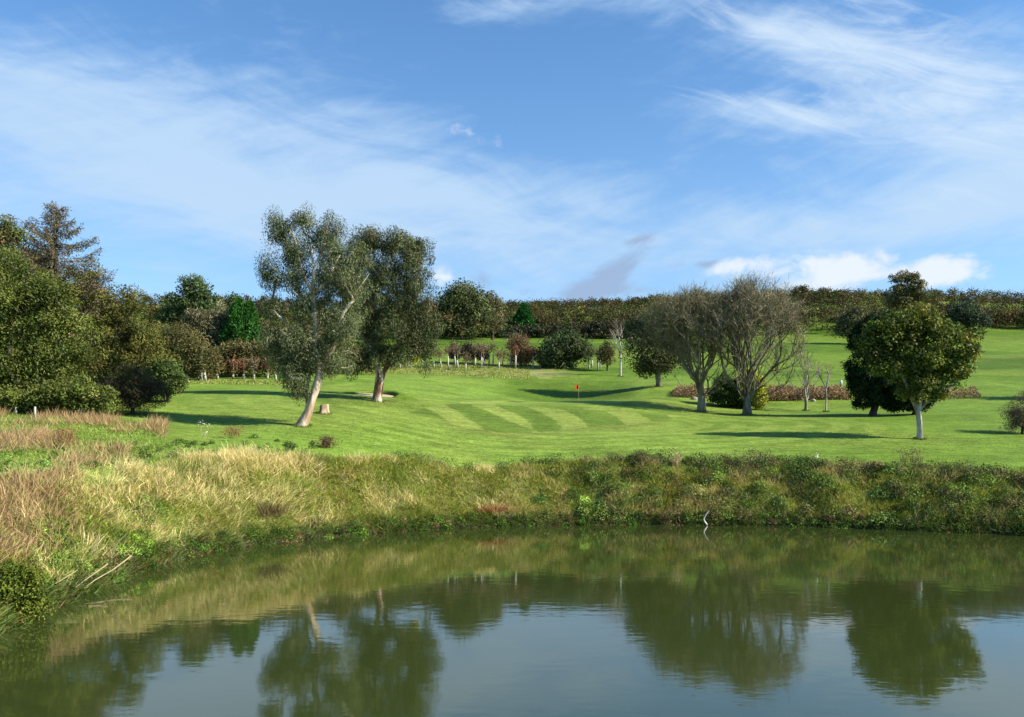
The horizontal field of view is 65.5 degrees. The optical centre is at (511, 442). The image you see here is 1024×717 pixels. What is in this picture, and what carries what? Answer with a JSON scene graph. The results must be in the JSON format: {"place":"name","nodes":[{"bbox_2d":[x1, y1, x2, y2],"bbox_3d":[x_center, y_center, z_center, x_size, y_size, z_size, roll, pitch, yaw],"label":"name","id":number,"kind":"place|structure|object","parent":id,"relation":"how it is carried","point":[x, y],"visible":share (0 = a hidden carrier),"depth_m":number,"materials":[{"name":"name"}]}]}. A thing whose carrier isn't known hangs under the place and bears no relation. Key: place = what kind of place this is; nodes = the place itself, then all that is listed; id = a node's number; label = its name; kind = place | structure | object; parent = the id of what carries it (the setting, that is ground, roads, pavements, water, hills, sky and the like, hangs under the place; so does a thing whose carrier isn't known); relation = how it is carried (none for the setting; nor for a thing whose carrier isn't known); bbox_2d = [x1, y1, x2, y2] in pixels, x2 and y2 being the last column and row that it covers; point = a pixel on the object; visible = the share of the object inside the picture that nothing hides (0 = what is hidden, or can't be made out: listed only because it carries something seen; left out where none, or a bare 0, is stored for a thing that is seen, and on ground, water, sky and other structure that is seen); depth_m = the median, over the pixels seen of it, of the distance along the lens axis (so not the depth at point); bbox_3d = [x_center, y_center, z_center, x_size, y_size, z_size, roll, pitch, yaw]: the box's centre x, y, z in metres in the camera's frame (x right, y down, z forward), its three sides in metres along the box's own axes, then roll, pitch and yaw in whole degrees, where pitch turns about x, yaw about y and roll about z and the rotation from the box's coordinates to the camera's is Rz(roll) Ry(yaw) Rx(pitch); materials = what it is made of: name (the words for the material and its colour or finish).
{"place":"outdoors","nodes":[
{"label":"outdoors","id":0,"kind":"place"},
{"bbox_2d":[0,525,1023,716],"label":"water","id":1,"kind":"structure","parent":0,"point":[643,621],"depth_m":16.95,"materials":[{"name":"green liquid"}]},
{"bbox_2d":[0,300,1023,630],"bbox_3d":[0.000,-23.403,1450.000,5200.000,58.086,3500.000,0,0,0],"label":"ground","id":2,"kind":"structure","parent":0,"point":[538,414],"depth_m":57.07,"materials":[{"name":"green plant"}]},
{"bbox_2d":[0,557,57,621],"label":"green bush","id":3,"kind":"object","parent":2,"relation":"on","point":[14,586],"visible":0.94,"depth_m":17.77,"materials":[{"name":"green plant"}]},
{"bbox_2d":[0,213,62,384],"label":"autumn tree","id":4,"kind":"object","parent":2,"relation":"on","point":[7,228],"visible":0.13,"depth_m":59.46,"materials":[{"name":"green plant"}]},
{"bbox_2d":[0,243,109,397],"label":"broadleaf tree","id":5,"kind":"object","parent":2,"relation":"on","point":[33,323],"visible":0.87,"depth_m":49.40,"materials":[{"name":"green plant"}]},
{"bbox_2d":[0,201,119,375],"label":"larch tree","id":6,"kind":"object","parent":2,"relation":"on","point":[51,254],"visible":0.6,"depth_m":55.86,"materials":[{"name":"green plant"}]},
{"bbox_2d":[41,426,80,448],"bbox_3d":[-20.211,-0.233,35.916,1.455,1.036,1.712,0,0,0],"label":"dock plant","id":7,"kind":"object","parent":2,"relation":"on","point":[61,441],"visible":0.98,"depth_m":35.91,"materials":[{"name":"brown plant"}]},
{"bbox_2d":[0,372,125,415],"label":"green bush","id":8,"kind":"object","parent":2,"relation":"on","point":[59,397],"visible":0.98,"depth_m":47.41,"materials":[{"name":"green plant"}]},
{"bbox_2d":[0,494,169,578],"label":"weeds","id":9,"kind":"object","parent":2,"relation":"on","point":[104,542],"visible":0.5,"depth_m":22.72,"materials":[{"name":"green plant"}]},
{"bbox_2d":[84,555,131,587],"bbox_3d":[-11.233,3.570,22.202,0.058,0.472,2.809,0,0,-2],"label":"dead branch","id":10,"kind":"object","parent":2,"relation":"on","point":[112,569],"visible":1,"depth_m":22.44,"materials":[{"name":"brown wood"}]},
{"bbox_2d":[111,533,126,557],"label":"dead branch","id":11,"kind":"object","parent":2,"relation":"on","point":[116,545],"visible":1,"depth_m":22.61,"materials":[{"name":"brown wood"}]},
{"bbox_2d":[58,255,180,394],"bbox_3d":[-29.183,-8.036,58.007,9.744,10.812,5.038,0,0,0],"label":"autumn tree","id":12,"kind":"object","parent":2,"relation":"on","point":[114,318],"visible":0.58,"depth_m":57.42,"materials":[{"name":"green plant"}]},
{"bbox_2d":[89,362,172,414],"bbox_3d":[-23.913,-3.338,50.087,5.276,3.505,3.035,0,0,0],"label":"thorn bush","id":13,"kind":"object","parent":2,"relation":"on","point":[138,393],"visible":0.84,"depth_m":49.63,"materials":[{"name":"green plant"}]},
{"bbox_2d":[146,303,168,325],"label":"broadleaf tree","id":14,"kind":"object","parent":2,"relation":"on","point":[157,308],"visible":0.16,"depth_m":117.30,"materials":[{"name":"green plant"}]},
{"bbox_2d":[0,433,318,473],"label":"meadow weeds","id":15,"kind":"object","parent":2,"relation":"on","point":[290,446],"visible":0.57,"depth_m":36.05,"materials":[{"name":"green plant"}]},
{"bbox_2d":[145,355,189,401],"bbox_3d":[-24.787,-4.512,56.991,3.291,3.572,2.856,0,0,0],"label":"green bush","id":16,"kind":"object","parent":2,"relation":"on","point":[163,369],"visible":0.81,"depth_m":56.57,"materials":[{"name":"green plant"}]},
{"bbox_2d":[141,320,229,379],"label":"willow scrub","id":17,"kind":"object","parent":2,"relation":"on","point":[181,346],"visible":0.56,"depth_m":79.06,"materials":[{"name":"green plant"}]},
{"bbox_2d":[178,353,195,379],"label":"young tree","id":18,"kind":"object","parent":2,"relation":"on","point":[187,378],"visible":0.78,"depth_m":78.90,"materials":[{"name":"green plant"}]},
{"bbox_2d":[152,273,226,325],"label":"broadleaf tree","id":19,"kind":"object","parent":2,"relation":"on","point":[201,297],"visible":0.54,"depth_m":112.92,"materials":[{"name":"green plant"}]},
{"bbox_2d":[1,318,381,379],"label":"scrub","id":20,"kind":"object","parent":2,"relation":"on","point":[239,348],"visible":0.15,"depth_m":84.85,"materials":[{"name":"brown plant"}]},
{"bbox_2d":[194,346,212,380],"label":"young tree","id":21,"kind":"object","parent":2,"relation":"on","point":[202,378],"visible":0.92,"depth_m":78.89,"materials":[{"name":"brown plant"}]},
{"bbox_2d":[198,421,210,439],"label":"hogweed","id":22,"kind":"object","parent":2,"relation":"on","point":[203,428],"visible":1,"depth_m":40.57,"materials":[{"name":"white plant"}]},
{"bbox_2d":[194,354,214,380],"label":"young tree","id":23,"kind":"object","parent":2,"relation":"on","point":[207,362],"visible":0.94,"depth_m":78.89,"materials":[{"name":"brown plant"}]},
{"bbox_2d":[179,301,233,345],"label":"willow scrub","id":24,"kind":"object","parent":2,"relation":"on","point":[208,322],"visible":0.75,"depth_m":91.16,"materials":[{"name":"green plant"}]},
{"bbox_2d":[215,424,244,437],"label":"dock plant","id":25,"kind":"object","parent":2,"relation":"on","point":[233,433],"visible":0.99,"depth_m":42.49,"materials":[{"name":"brown plant"}]},
{"bbox_2d":[225,354,241,377],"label":"young tree","id":26,"kind":"object","parent":2,"relation":"on","point":[234,362],"visible":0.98,"depth_m":82.92,"materials":[{"name":"brown plant"}]},
{"bbox_2d":[216,297,261,372],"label":"broadleaf tree","id":27,"kind":"object","parent":2,"relation":"on","point":[244,318],"visible":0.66,"depth_m":90.08,"materials":[{"name":"green plant"}]},
{"bbox_2d":[234,356,250,378],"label":"young tree","id":28,"kind":"object","parent":2,"relation":"on","point":[243,375],"visible":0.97,"depth_m":81.94,"materials":[{"name":"brown plant"}]},
{"bbox_2d":[243,351,261,378],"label":"young tree","id":29,"kind":"object","parent":2,"relation":"on","point":[252,363],"visible":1,"depth_m":81.89,"materials":[{"name":"brown plant"}]},
{"bbox_2d":[259,357,275,378],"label":"young tree","id":30,"kind":"object","parent":2,"relation":"on","point":[267,375],"visible":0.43,"depth_m":82.93,"materials":[{"name":"brown plant"}]},
{"bbox_2d":[266,358,278,379],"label":"young tree","id":31,"kind":"object","parent":2,"relation":"on","point":[272,368],"visible":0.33,"depth_m":81.92,"materials":[{"name":"brown plant"}]},
{"bbox_2d":[249,497,302,516],"bbox_3d":[-9.909,2.601,32.680,2.632,0.809,2.540,0,0,0],"label":"sedge tuft","id":32,"kind":"object","parent":2,"relation":"on","point":[276,509],"visible":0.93,"depth_m":32.31,"materials":[{"name":"brown plant"}]},
{"bbox_2d":[254,200,374,426],"bbox_3d":[-11.717,-7.485,47.234,7.240,13.588,3.648,0,0,0],"label":"gum tree","id":33,"kind":"object","parent":2,"relation":"on","point":[341,279],"visible":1,"depth_m":46.88,"materials":[{"name":"green plant"}]},
{"bbox_2d":[319,404,329,413],"bbox_3d":[-12.527,-2.221,52.995,0.792,0.674,0.800,0,0,32],"label":"tree stump","id":34,"kind":"object","parent":2,"relation":"on","point":[324,408],"visible":0.94,"depth_m":52.75,"materials":[{"name":"beige wood"}]},
{"bbox_2d":[314,434,342,447],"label":"dock plant","id":35,"kind":"object","parent":2,"relation":"on","point":[327,442],"visible":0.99,"depth_m":41.93,"materials":[{"name":"brown plant"}]},
{"bbox_2d":[187,362,530,384],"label":"rough grass","id":36,"kind":"structure","parent":2,"relation":"on","point":[413,370],"depth_m":113.35,"materials":[{"name":"plant"}]},
{"bbox_2d":[356,393,393,396],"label":"sand","id":37,"kind":"structure","parent":2,"relation":"on","point":[371,394],"depth_m":66.86,"materials":[{"name":"beige sand"}]},
{"bbox_2d":[340,390,417,400],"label":"bunker lip","id":38,"kind":"object","parent":2,"relation":"on","point":[399,395],"visible":0.81,"depth_m":67.54,"materials":[{"name":"green plant"}]},
{"bbox_2d":[335,223,446,401],"bbox_3d":[-9.471,-10.066,62.084,8.886,14.303,5.018,0,0,0],"label":"gum tree","id":39,"kind":"object","parent":2,"relation":"on","point":[404,290],"visible":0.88,"depth_m":61.42,"materials":[{"name":"green plant"}]},
{"bbox_2d":[382,318,419,392],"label":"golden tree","id":40,"kind":"object","parent":2,"relation":"on","point":[418,359],"visible":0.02,"depth_m":65.33,"materials":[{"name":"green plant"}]},
{"bbox_2d":[431,347,440,367],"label":"young tree","id":41,"kind":"object","parent":2,"relation":"on","point":[436,357],"visible":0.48,"depth_m":119.93,"materials":[{"name":"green plant"}]},
{"bbox_2d":[435,347,444,367],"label":"young tree","id":42,"kind":"object","parent":2,"relation":"on","point":[440,355],"visible":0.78,"depth_m":120.90,"materials":[{"name":"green plant"}]},
{"bbox_2d":[443,343,452,368],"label":"young tree","id":43,"kind":"object","parent":2,"relation":"on","point":[449,350],"visible":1,"depth_m":118.93,"materials":[{"name":"green plant"}]},
{"bbox_2d":[444,341,459,362],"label":"russet shrub","id":44,"kind":"object","parent":2,"relation":"on","point":[452,356],"visible":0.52,"depth_m":126.65,"materials":[{"name":"brown plant"}]},
{"bbox_2d":[449,338,458,364],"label":"young tree","id":45,"kind":"object","parent":2,"relation":"on","point":[454,344],"visible":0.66,"depth_m":123.90,"materials":[{"name":"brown plant"}]},
{"bbox_2d":[452,345,461,367],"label":"young tree","id":46,"kind":"object","parent":2,"relation":"on","point":[456,350],"visible":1,"depth_m":120.93,"materials":[{"name":"brown plant"}]},
{"bbox_2d":[430,277,497,339],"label":"broadleaf tree","id":47,"kind":"object","parent":2,"relation":"on","point":[458,298],"visible":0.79,"depth_m":183.18,"materials":[{"name":"green plant"}]},
{"bbox_2d":[460,350,471,369],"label":"young tree","id":48,"kind":"object","parent":2,"relation":"on","point":[466,358],"visible":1,"depth_m":117.92,"materials":[{"name":"brown plant"}]},
{"bbox_2d":[457,339,490,363],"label":"dark shrub","id":49,"kind":"object","parent":2,"relation":"on","point":[466,346],"visible":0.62,"depth_m":125.45,"materials":[{"name":"green plant"}]},
{"bbox_2d":[470,342,480,365],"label":"young tree","id":50,"kind":"object","parent":2,"relation":"on","point":[474,349],"visible":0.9,"depth_m":123.91,"materials":[{"name":"brown plant"}]},
{"bbox_2d":[476,342,485,367],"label":"young tree","id":51,"kind":"object","parent":2,"relation":"on","point":[481,348],"visible":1,"depth_m":120.89,"materials":[{"name":"brown plant"}]},
{"bbox_2d":[487,340,494,364],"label":"young tree","id":52,"kind":"object","parent":2,"relation":"on","point":[488,346],"visible":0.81,"depth_m":125.91,"materials":[{"name":"green plant"}]},
{"bbox_2d":[487,338,499,365],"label":"young tree","id":53,"kind":"object","parent":2,"relation":"on","point":[492,347],"visible":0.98,"depth_m":124.92,"materials":[{"name":"green plant"}]},
{"bbox_2d":[482,290,507,339],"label":"broadleaf tree","id":54,"kind":"object","parent":2,"relation":"on","point":[494,301],"visible":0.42,"depth_m":189.37,"materials":[{"name":"green plant"}]},
{"bbox_2d":[474,504,516,512],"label":"fern clump","id":55,"kind":"object","parent":2,"relation":"on","point":[491,508],"visible":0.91,"depth_m":38.21,"materials":[{"name":"brown plant"}]},
{"bbox_2d":[494,347,505,367],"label":"young tree","id":56,"kind":"object","parent":2,"relation":"on","point":[498,353],"visible":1,"depth_m":120.91,"materials":[{"name":"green plant"}]},
{"bbox_2d":[500,349,507,364],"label":"young tree","id":57,"kind":"object","parent":2,"relation":"on","point":[503,360],"visible":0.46,"depth_m":125.89,"materials":[{"name":"green plant"}]},
{"bbox_2d":[0,440,1017,584],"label":"tall grass","id":58,"kind":"structure","parent":2,"relation":"on","point":[242,453],"depth_m":33.96,"materials":[{"name":"plant"}]},
{"bbox_2d":[504,342,514,366],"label":"young tree","id":59,"kind":"object","parent":2,"relation":"on","point":[510,350],"visible":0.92,"depth_m":122.92,"materials":[{"name":"brown plant"}]},
{"bbox_2d":[0,403,1022,565],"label":"sedge","id":60,"kind":"object","parent":2,"relation":"on","point":[35,436],"visible":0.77,"depth_m":27.95,"materials":[{"name":"beige plant"}]},
{"bbox_2d":[0,411,1023,635],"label":"bank grass","id":61,"kind":"structure","parent":2,"relation":"on","point":[415,464],"depth_m":36.39,"materials":[{"name":"plant"}]},
{"bbox_2d":[0,510,1023,627],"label":"waterside plants","id":62,"kind":"object","parent":2,"relation":"on","point":[340,530],"visible":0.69,"depth_m":35.46,"materials":[{"name":"green plant"}]},
{"bbox_2d":[76,563,107,586],"bbox_3d":[-11.339,3.575,21.453,0.082,0.388,1.707,0,0,0],"label":"dead branch","id":63,"kind":"object","parent":62,"relation":"on","point":[94,573],"visible":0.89,"depth_m":21.70,"materials":[{"name":"brown wood"}]},
{"bbox_2d":[511,343,519,367],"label":"young tree","id":64,"kind":"object","parent":2,"relation":"on","point":[515,346],"visible":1,"depth_m":120.89,"materials":[{"name":"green plant"}]},
{"bbox_2d":[502,330,537,365],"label":"russet shrub","id":65,"kind":"object","parent":2,"relation":"on","point":[522,343],"visible":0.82,"depth_m":123.31,"materials":[{"name":"brown plant"}]},
{"bbox_2d":[511,302,537,327],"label":"cypress tree","id":66,"kind":"object","parent":2,"relation":"on","point":[524,315],"visible":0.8,"depth_m":203.24,"materials":[{"name":"green plant"}]},
{"bbox_2d":[34,286,1023,337],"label":"woodland","id":67,"kind":"object","parent":2,"relation":"on","point":[609,309],"visible":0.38,"depth_m":223.50,"materials":[{"name":"green plant"}]},
{"bbox_2d":[527,343,537,367],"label":"young tree","id":68,"kind":"object","parent":2,"relation":"on","point":[530,349],"visible":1,"depth_m":121.90,"materials":[{"name":"brown plant"}]},
{"bbox_2d":[434,318,637,338],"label":"undergrowth","id":69,"kind":"object","parent":2,"relation":"on","point":[588,331],"visible":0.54,"depth_m":196.90,"materials":[{"name":"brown plant"}]},
{"bbox_2d":[535,345,544,367],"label":"young tree","id":70,"kind":"object","parent":2,"relation":"on","point":[540,351],"visible":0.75,"depth_m":121.87,"materials":[{"name":"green plant"}]},
{"bbox_2d":[73,290,1021,309],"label":"hedge","id":71,"kind":"object","parent":2,"relation":"on","point":[287,299],"visible":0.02,"depth_m":283.27,"materials":[{"name":"green plant"}]},
{"bbox_2d":[533,324,593,368],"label":"broadleaf tree","id":72,"kind":"object","parent":2,"relation":"on","point":[563,350],"visible":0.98,"depth_m":120.63,"materials":[{"name":"green plant"}]},
{"bbox_2d":[586,345,596,368],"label":"young tree","id":73,"kind":"object","parent":2,"relation":"on","point":[588,348],"visible":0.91,"depth_m":120.91,"materials":[{"name":"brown plant"}]},
{"bbox_2d":[591,342,600,368],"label":"young tree","id":74,"kind":"object","parent":2,"relation":"on","point":[597,353],"visible":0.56,"depth_m":119.93,"materials":[{"name":"green plant"}]},
{"bbox_2d":[595,340,615,370],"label":"broadleaf tree","id":75,"kind":"object","parent":2,"relation":"on","point":[606,352],"visible":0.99,"depth_m":117.58,"materials":[{"name":"green plant"}]},
{"bbox_2d":[200,383,1017,451],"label":"fallen leaves","id":76,"kind":"object","parent":2,"relation":"on","point":[618,394],"visible":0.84,"depth_m":53.25,"materials":[{"name":"brown plant"}]},
{"bbox_2d":[292,367,926,439],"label":"rough grass","id":77,"kind":"structure","parent":2,"relation":"on","point":[318,412],"depth_m":52.74,"materials":[{"name":"green plant"}]},
{"bbox_2d":[607,319,627,375],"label":"young bare tree","id":78,"kind":"object","parent":2,"relation":"on","point":[620,370],"visible":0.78,"depth_m":111.94,"materials":[{"name":"brown plant"}]},
{"bbox_2d":[618,302,696,386],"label":"broadleaf tree","id":79,"kind":"object","parent":2,"relation":"on","point":[655,364],"visible":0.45,"depth_m":94.36,"materials":[{"name":"green plant"}]},
{"bbox_2d":[668,450,686,467],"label":"hogweed","id":80,"kind":"object","parent":2,"relation":"on","point":[676,462],"visible":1,"depth_m":42.61,"materials":[{"name":"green plant"}]},
{"bbox_2d":[633,282,751,411],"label":"bare tree","id":81,"kind":"object","parent":2,"relation":"on","point":[679,321],"visible":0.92,"depth_m":73.88,"materials":[{"name":"twig bark"},{"name":"grey bark"}]},
{"bbox_2d":[393,450,1023,529],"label":"weeds","id":82,"kind":"object","parent":2,"relation":"on","point":[808,508],"visible":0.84,"depth_m":39.25,"materials":[{"name":"green plant"}]},
{"bbox_2d":[706,373,752,407],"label":"evergreen bush","id":83,"kind":"object","parent":2,"relation":"on","point":[730,397],"visible":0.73,"depth_m":80.25,"materials":[{"name":"green plant"}]},
{"bbox_2d":[682,268,813,414],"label":"bare tree","id":84,"kind":"object","parent":2,"relation":"on","point":[744,302],"visible":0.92,"depth_m":71.83,"materials":[{"name":"grey bark"},{"name":"twig bark"}]},
{"bbox_2d":[728,448,772,465],"bbox_3d":[12.692,0.805,42.578,2.376,1.106,2.047,0,0,17],"label":"dock plant","id":85,"kind":"object","parent":2,"relation":"on","point":[751,456],"visible":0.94,"depth_m":42.51,"materials":[{"name":"green plant"}]},
{"bbox_2d":[734,368,771,410],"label":"golden bush","id":86,"kind":"object","parent":2,"relation":"on","point":[757,404],"visible":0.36,"depth_m":79.40,"materials":[{"name":"yellow plant"}]},
{"bbox_2d":[788,284,811,305],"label":"broadleaf tree","id":87,"kind":"object","parent":2,"relation":"on","point":[802,290],"visible":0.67,"depth_m":239.14,"materials":[{"name":"green plant"}]},
{"bbox_2d":[785,351,824,409],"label":"young bare tree","id":88,"kind":"object","parent":2,"relation":"on","point":[805,380],"visible":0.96,"depth_m":79.67,"materials":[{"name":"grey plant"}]},
{"bbox_2d":[603,446,1023,487],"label":"brambles","id":89,"kind":"object","parent":2,"relation":"on","point":[871,468],"visible":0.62,"depth_m":41.63,"materials":[{"name":"green plant"}]},
{"bbox_2d":[814,365,832,410],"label":"sapling","id":90,"kind":"object","parent":2,"relation":"on","point":[827,385],"visible":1,"depth_m":78.00,"materials":[{"name":"brown plant"}]},
{"bbox_2d":[671,382,981,400],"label":"bracken","id":91,"kind":"object","parent":2,"relation":"on","point":[839,392],"visible":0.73,"depth_m":86.88,"materials":[{"name":"brown plant"}]},
{"bbox_2d":[812,291,857,300],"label":"broadleaf tree","id":92,"kind":"object","parent":2,"relation":"on","point":[830,297],"visible":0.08,"depth_m":258.84,"materials":[{"name":"green plant"}]},
{"bbox_2d":[831,303,874,337],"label":"broadleaf tree","id":93,"kind":"object","parent":2,"relation":"on","point":[846,322],"visible":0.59,"depth_m":169.01,"materials":[{"name":"green plant"}]},
{"bbox_2d":[839,307,921,415],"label":"broadleaf tree","id":94,"kind":"object","parent":2,"relation":"on","point":[860,384],"visible":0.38,"depth_m":69.39,"materials":[{"name":"green plant"}]},
{"bbox_2d":[880,269,929,313],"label":"broadleaf tree","id":95,"kind":"object","parent":2,"relation":"on","point":[912,291],"visible":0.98,"depth_m":213.94,"materials":[{"name":"green plant"}]},
{"bbox_2d":[889,446,928,465],"bbox_3d":[20.673,0.800,41.096,1.351,1.261,1.732,0,0,-27],"label":"dock plant","id":96,"kind":"object","parent":2,"relation":"on","point":[912,458],"visible":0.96,"depth_m":41.11,"materials":[{"name":"green plant"}]},
{"bbox_2d":[880,361,949,414],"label":"tree","id":97,"kind":"object","parent":2,"relation":"on","point":[898,407],"visible":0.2,"depth_m":69.38,"materials":[{"name":"green plant"}]},
{"bbox_2d":[851,301,987,438],"bbox_3d":[26.632,-4.701,51.923,8.667,9.286,3.654,0,0,0],"label":"maple tree","id":98,"kind":"object","parent":2,"relation":"on","point":[924,358],"visible":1,"depth_m":51.45,"materials":[{"name":"green plant"}]},
{"bbox_2d":[943,297,994,331],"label":"broadleaf tree","id":99,"kind":"object","parent":2,"relation":"on","point":[966,316],"visible":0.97,"depth_m":198.53,"materials":[{"name":"green plant"}]},
{"bbox_2d":[998,391,1023,433],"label":"bare bush","id":100,"kind":"object","parent":2,"relation":"on","point":[1017,412],"visible":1,"depth_m":54.97,"materials":[{"name":"brown plant"}]},
{"bbox_2d":[0,0,1023,307],"label":"sky","id":101,"kind":"structure","parent":0,"point":[547,149],"materials":[{"name":"blue"}]}
]}

